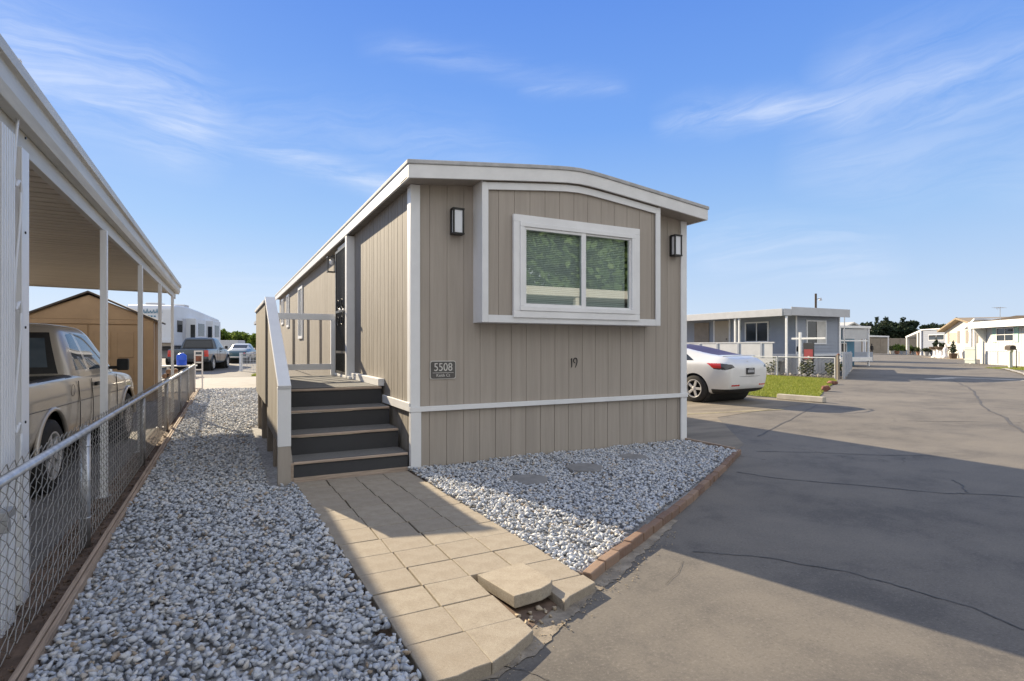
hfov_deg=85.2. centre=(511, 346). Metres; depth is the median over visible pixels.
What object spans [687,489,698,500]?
brick
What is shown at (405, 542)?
paver
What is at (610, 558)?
brick
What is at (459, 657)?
paver
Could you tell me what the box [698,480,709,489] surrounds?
brick
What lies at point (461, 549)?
paver
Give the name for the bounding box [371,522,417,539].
paver
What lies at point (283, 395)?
entry deck
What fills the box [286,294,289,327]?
window
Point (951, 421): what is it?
road crack
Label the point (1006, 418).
road crack
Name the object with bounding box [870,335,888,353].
carport
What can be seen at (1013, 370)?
lawn kerb
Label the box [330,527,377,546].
paver
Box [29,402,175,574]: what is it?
carport slab
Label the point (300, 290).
window
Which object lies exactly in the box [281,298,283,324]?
window
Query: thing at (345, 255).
door
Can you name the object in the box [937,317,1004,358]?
mobile home
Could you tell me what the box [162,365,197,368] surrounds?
plank bench
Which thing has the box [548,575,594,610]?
paver
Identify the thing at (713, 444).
edging board
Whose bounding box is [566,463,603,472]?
stepping stone
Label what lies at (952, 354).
potted plant
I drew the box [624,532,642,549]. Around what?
brick
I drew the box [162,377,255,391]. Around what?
driveway
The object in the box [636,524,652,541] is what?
brick
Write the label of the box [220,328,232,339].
tree
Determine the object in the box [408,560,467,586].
paver
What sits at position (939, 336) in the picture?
window
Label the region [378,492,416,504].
paver
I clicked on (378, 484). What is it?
paver
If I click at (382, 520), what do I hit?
paver
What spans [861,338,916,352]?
boundary wall
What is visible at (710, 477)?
brick
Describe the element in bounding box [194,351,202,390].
gate post
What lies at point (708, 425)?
parking pad
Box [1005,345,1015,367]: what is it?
mailbox
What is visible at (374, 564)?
paver
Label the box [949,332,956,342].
window
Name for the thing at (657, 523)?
brick
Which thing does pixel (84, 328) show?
door
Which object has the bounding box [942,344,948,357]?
garden figure
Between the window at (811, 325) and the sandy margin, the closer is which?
the sandy margin
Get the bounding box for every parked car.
[228,344,255,362]
[687,344,766,402]
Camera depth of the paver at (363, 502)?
4.70 m
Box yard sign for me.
[791,332,825,375]
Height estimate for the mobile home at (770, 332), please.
3.200 m
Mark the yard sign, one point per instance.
(808, 349)
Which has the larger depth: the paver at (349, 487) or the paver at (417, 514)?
the paver at (349, 487)
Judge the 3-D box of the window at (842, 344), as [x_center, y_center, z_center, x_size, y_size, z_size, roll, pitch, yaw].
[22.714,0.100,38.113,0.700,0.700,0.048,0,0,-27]
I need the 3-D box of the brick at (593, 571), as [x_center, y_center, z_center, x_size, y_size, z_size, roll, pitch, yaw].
[0.482,1.333,3.270,0.062,0.080,0.196,1,2,33]
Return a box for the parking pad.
[687,396,813,448]
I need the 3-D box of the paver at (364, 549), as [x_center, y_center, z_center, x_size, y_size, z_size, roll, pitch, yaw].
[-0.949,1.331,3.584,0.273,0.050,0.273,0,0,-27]
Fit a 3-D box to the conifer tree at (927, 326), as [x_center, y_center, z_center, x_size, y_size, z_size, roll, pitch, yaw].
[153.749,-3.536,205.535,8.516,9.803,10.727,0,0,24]
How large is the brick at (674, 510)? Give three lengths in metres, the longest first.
0.196 x 0.080 x 0.062 m
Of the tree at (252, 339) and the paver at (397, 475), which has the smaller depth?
the paver at (397, 475)
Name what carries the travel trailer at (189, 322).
on the back lane
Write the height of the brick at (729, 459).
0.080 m
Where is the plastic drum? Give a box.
[176,353,186,364]
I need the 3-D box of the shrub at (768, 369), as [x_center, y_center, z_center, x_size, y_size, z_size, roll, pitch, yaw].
[12.317,0.930,26.377,0.736,0.852,0.832,0,0,28]
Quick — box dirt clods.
[0,397,191,680]
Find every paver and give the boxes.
[296,480,328,489]
[300,486,335,495]
[306,493,342,505]
[310,500,349,516]
[318,508,358,522]
[324,517,367,533]
[327,477,358,486]
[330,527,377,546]
[332,482,366,492]
[338,489,374,500]
[339,539,390,559]
[345,496,384,508]
[349,553,403,580]
[352,504,394,517]
[355,474,388,482]
[359,568,419,602]
[361,512,405,529]
[362,479,396,489]
[370,486,405,495]
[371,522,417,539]
[372,586,438,623]
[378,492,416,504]
[382,533,432,553]
[383,471,415,479]
[387,499,428,512]
[389,607,462,656]
[391,476,424,485]
[394,545,449,569]
[397,507,440,522]
[400,482,435,491]
[406,632,490,680]
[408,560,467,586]
[409,488,447,499]
[409,517,455,533]
[420,496,460,507]
[422,527,472,545]
[424,576,490,607]
[431,503,474,516]
[436,538,490,560]
[444,512,490,526]
[444,595,515,631]
[453,552,510,580]
[459,521,508,537]
[466,618,532,674]
[475,532,528,551]
[478,563,552,607]
[494,544,552,564]
[527,559,579,581]
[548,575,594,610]
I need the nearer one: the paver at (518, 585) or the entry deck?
the paver at (518, 585)
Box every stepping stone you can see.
[509,474,547,487]
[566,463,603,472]
[617,454,648,462]
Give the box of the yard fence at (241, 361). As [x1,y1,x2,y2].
[239,353,255,370]
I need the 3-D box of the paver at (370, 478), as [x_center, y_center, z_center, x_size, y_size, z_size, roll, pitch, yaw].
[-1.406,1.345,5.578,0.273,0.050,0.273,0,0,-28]
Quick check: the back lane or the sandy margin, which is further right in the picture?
the sandy margin
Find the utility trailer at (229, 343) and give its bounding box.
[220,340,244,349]
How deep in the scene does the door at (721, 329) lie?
30.78 m
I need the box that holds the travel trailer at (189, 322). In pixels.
[127,303,219,368]
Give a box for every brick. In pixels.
[582,560,604,580]
[597,550,619,569]
[611,541,631,559]
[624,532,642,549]
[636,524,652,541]
[648,518,662,532]
[656,511,671,525]
[666,505,678,518]
[673,500,685,512]
[680,495,692,506]
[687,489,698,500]
[693,484,704,495]
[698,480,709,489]
[704,475,713,485]
[710,472,717,481]
[713,467,721,477]
[718,465,725,472]
[721,461,728,469]
[724,457,731,465]
[728,455,734,462]
[731,452,737,459]
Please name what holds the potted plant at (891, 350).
on the road
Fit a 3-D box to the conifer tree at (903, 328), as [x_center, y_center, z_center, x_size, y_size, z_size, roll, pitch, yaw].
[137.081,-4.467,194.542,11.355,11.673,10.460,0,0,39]
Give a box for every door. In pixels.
[53,324,87,336]
[89,325,137,397]
[335,236,354,377]
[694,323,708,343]
[713,320,730,341]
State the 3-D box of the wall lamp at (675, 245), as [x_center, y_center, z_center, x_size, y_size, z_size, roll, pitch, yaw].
[2.242,-1.375,7.613,0.136,0.290,0.117,0,0,-27]
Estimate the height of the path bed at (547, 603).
0.001 m
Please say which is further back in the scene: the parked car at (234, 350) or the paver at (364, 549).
the parked car at (234, 350)
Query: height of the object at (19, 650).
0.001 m
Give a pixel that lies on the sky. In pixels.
(865, 157)
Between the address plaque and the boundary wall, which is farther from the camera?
the boundary wall
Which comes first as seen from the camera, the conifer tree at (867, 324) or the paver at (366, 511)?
the paver at (366, 511)
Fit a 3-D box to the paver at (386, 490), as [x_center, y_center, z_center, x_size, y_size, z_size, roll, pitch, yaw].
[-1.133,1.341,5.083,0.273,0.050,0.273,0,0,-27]
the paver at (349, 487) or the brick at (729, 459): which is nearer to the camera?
the paver at (349, 487)
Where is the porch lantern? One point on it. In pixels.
(330, 262)
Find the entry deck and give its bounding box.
[255,297,407,485]
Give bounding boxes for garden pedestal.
[929,337,940,356]
[934,343,949,357]
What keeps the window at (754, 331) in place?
in the mobile home at (770, 332)
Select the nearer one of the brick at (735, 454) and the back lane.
the brick at (735, 454)
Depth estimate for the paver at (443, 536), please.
3.84 m
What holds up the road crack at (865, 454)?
on the road
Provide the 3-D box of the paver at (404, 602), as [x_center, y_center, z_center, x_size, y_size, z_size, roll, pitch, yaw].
[-0.544,1.331,2.839,0.273,0.062,0.273,0,0,-27]
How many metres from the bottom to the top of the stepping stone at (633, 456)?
0.045 m
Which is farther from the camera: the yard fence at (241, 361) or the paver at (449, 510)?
the yard fence at (241, 361)
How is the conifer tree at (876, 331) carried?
on the ground
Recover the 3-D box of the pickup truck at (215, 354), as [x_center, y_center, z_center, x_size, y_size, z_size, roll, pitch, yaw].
[-18.034,0.477,32.330,2.352,1.969,5.852,0,0,-16]
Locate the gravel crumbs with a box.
[487,529,677,680]
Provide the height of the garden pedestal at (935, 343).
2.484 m
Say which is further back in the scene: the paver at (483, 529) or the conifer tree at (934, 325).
the conifer tree at (934, 325)
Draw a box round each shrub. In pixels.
[766,357,779,372]
[797,358,814,375]
[825,362,841,376]
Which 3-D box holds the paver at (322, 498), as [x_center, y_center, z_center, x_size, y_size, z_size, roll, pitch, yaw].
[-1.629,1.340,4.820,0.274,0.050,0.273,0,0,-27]
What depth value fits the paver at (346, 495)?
4.93 m
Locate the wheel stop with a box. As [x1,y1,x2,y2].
[777,394,825,402]
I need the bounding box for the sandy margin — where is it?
[474,519,677,680]
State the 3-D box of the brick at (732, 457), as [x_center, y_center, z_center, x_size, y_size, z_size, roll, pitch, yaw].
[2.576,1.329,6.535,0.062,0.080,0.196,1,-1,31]
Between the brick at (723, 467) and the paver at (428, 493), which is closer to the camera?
the paver at (428, 493)
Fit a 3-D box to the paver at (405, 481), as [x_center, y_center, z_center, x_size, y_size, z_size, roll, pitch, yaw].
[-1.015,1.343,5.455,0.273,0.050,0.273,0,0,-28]
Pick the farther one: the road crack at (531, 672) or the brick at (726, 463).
the brick at (726, 463)
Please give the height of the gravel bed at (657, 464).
0.097 m
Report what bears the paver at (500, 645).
on the path bed at (547, 603)
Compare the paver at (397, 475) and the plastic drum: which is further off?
the plastic drum
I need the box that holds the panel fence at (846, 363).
[842,352,851,378]
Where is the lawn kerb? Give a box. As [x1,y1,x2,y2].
[1002,368,1023,374]
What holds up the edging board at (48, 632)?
on the ground
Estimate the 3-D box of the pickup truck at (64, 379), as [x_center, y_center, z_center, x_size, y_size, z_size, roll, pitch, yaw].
[-5.647,0.597,6.101,2.100,1.703,5.179,0,0,-24]
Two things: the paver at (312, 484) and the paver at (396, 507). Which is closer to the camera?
the paver at (396, 507)
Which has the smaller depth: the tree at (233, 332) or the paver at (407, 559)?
the paver at (407, 559)
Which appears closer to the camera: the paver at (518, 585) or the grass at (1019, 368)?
the paver at (518, 585)
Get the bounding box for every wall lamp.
[450,207,464,235]
[670,234,682,256]
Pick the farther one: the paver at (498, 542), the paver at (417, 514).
the paver at (417, 514)
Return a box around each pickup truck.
[29,323,136,500]
[167,338,229,370]
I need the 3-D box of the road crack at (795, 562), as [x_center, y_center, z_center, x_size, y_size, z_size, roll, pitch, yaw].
[1.702,1.346,3.450,1.103,0.001,0.119,0,0,27]
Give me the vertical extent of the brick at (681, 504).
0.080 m
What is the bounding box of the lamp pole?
[815,294,821,307]
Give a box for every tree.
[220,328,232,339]
[231,330,245,334]
[232,332,248,343]
[247,332,255,349]
[860,322,873,326]
[870,325,884,337]
[871,317,878,328]
[877,316,897,337]
[888,321,898,335]
[893,317,915,337]
[906,320,917,333]
[919,324,931,328]
[930,323,945,328]
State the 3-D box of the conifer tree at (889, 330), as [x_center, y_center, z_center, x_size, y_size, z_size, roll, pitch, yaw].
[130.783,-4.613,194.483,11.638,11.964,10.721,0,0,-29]
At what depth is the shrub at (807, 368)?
24.64 m
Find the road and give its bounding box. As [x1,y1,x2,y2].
[482,353,1023,680]
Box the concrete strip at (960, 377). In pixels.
[924,377,1023,380]
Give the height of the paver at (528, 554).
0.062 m
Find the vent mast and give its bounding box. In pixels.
[844,317,844,351]
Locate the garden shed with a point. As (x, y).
(80, 311)
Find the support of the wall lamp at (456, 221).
attached to the mobile home at (544, 307)
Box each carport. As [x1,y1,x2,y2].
[0,34,180,637]
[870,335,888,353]
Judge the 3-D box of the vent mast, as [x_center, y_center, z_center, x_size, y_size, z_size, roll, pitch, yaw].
[21.512,-0.470,36.000,0.320,3.640,0.320,0,0,-27]
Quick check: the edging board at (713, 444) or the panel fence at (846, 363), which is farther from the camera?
the panel fence at (846, 363)
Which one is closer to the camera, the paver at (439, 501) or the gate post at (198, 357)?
the paver at (439, 501)
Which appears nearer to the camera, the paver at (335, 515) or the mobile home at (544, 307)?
the paver at (335, 515)
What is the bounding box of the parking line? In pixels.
[694,409,781,413]
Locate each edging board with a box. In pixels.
[8,388,199,680]
[685,438,734,451]
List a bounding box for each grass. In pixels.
[985,366,1023,369]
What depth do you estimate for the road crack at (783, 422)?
9.70 m
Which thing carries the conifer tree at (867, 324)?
on the ground
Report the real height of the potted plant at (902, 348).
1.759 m
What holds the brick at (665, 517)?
on the sandy margin
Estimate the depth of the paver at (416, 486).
5.21 m
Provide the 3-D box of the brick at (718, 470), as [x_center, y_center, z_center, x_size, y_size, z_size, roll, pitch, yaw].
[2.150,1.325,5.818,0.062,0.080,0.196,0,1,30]
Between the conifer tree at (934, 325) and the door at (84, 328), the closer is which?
the door at (84, 328)
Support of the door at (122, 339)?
in the garden shed
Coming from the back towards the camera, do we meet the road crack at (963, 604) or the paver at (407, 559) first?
the paver at (407, 559)
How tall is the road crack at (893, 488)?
0.001 m
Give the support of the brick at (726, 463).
on the ground
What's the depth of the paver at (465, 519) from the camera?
4.20 m
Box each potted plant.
[889,346,893,353]
[892,344,900,353]
[898,345,905,354]
[914,347,919,354]
[921,347,931,355]
[948,340,957,358]
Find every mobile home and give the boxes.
[275,159,708,470]
[687,307,849,374]
[838,325,871,365]
[906,328,944,355]
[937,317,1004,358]
[964,315,1023,365]
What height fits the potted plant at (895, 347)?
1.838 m
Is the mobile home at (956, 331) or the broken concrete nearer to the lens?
the broken concrete
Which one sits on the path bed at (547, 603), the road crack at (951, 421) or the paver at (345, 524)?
the paver at (345, 524)
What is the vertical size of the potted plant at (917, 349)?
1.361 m
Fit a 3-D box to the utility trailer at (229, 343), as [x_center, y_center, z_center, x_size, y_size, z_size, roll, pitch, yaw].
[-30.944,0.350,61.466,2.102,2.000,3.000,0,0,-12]
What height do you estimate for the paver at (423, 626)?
0.062 m
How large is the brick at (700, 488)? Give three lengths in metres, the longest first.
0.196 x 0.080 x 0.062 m
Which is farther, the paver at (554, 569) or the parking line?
the parking line
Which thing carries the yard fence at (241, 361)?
on the back lane
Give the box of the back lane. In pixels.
[162,358,255,378]
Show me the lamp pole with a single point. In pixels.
(820, 299)
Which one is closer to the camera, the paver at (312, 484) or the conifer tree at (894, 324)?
the paver at (312, 484)
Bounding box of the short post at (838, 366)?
[837,353,839,379]
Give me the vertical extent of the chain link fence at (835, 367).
1.000 m
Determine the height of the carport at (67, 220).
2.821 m
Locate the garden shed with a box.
[29,291,165,400]
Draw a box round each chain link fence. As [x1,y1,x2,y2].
[0,363,195,666]
[752,355,836,378]
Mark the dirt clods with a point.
(66, 580)
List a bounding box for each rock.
[821,385,830,391]
[827,381,837,384]
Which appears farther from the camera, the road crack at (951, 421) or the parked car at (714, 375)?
the parked car at (714, 375)
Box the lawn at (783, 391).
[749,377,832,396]
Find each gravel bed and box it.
[26,387,421,680]
[407,439,737,574]
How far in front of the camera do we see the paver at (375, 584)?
3.08 m
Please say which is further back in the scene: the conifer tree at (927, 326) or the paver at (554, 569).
the conifer tree at (927, 326)
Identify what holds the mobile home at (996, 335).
on the ground
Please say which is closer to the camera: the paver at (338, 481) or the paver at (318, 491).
the paver at (318, 491)
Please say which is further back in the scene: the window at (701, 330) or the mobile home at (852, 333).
the mobile home at (852, 333)
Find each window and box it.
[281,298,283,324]
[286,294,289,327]
[298,285,302,338]
[512,214,639,320]
[745,321,768,341]
[806,320,826,343]
[841,343,846,352]
[928,334,943,340]
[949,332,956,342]
[996,327,1013,341]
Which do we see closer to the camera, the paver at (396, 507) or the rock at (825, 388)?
the paver at (396, 507)
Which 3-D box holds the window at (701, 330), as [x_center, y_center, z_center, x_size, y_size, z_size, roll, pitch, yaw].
[10.955,-0.490,32.139,0.040,1.720,1.100,0,0,-27]
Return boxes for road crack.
[507,666,550,680]
[693,551,892,583]
[740,472,1020,496]
[758,405,815,435]
[769,451,929,455]
[894,584,1023,629]
[908,420,972,421]
[953,380,1023,432]
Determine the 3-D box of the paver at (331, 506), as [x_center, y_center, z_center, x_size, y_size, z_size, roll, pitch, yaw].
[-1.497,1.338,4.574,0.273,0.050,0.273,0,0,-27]
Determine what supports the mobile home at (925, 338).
on the ground
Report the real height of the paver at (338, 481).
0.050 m
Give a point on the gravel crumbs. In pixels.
(591, 600)
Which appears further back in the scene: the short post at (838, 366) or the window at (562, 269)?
the short post at (838, 366)
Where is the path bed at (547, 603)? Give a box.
[319,471,556,673]
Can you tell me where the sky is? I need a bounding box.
[0,0,1023,334]
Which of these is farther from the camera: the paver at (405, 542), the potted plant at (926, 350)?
the potted plant at (926, 350)
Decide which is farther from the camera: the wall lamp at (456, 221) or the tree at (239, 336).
the tree at (239, 336)
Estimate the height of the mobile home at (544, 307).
3.485 m
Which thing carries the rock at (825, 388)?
on the lawn at (783, 391)
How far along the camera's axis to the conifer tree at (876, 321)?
204.55 m
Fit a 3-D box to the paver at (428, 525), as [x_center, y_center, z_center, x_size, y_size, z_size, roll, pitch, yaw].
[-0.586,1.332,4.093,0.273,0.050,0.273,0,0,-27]
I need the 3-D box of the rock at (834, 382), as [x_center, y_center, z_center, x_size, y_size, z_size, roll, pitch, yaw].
[11.337,1.290,19.664,0.446,0.155,0.295,0,0,-27]
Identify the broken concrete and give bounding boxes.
[515,605,563,623]
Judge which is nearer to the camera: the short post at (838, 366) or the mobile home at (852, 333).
the short post at (838, 366)
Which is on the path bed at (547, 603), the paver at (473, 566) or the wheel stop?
the paver at (473, 566)
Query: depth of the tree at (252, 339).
83.00 m
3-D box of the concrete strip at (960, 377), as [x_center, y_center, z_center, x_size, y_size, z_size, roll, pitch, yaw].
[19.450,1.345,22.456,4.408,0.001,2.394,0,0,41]
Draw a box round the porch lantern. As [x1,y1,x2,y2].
[326,255,334,272]
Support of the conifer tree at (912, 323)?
on the ground
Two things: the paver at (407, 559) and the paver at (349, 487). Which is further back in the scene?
the paver at (349, 487)
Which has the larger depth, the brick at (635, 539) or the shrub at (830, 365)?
the shrub at (830, 365)
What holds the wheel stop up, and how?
on the parking pad
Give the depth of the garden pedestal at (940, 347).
63.10 m
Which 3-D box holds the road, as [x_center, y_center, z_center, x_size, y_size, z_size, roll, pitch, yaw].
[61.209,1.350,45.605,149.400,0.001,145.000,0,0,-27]
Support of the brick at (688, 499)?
on the ground
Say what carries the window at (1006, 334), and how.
in the mobile home at (996, 335)
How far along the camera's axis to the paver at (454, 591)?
2.95 m
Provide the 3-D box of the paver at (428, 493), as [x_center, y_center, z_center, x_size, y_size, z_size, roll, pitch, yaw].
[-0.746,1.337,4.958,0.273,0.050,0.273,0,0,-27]
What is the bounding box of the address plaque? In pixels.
[430,361,455,378]
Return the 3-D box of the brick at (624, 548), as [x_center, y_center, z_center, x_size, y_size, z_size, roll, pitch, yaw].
[0.710,1.329,3.600,0.062,0.080,0.196,-1,-2,37]
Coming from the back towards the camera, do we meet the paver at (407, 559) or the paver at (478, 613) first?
the paver at (407, 559)
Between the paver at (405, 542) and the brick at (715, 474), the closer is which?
the paver at (405, 542)

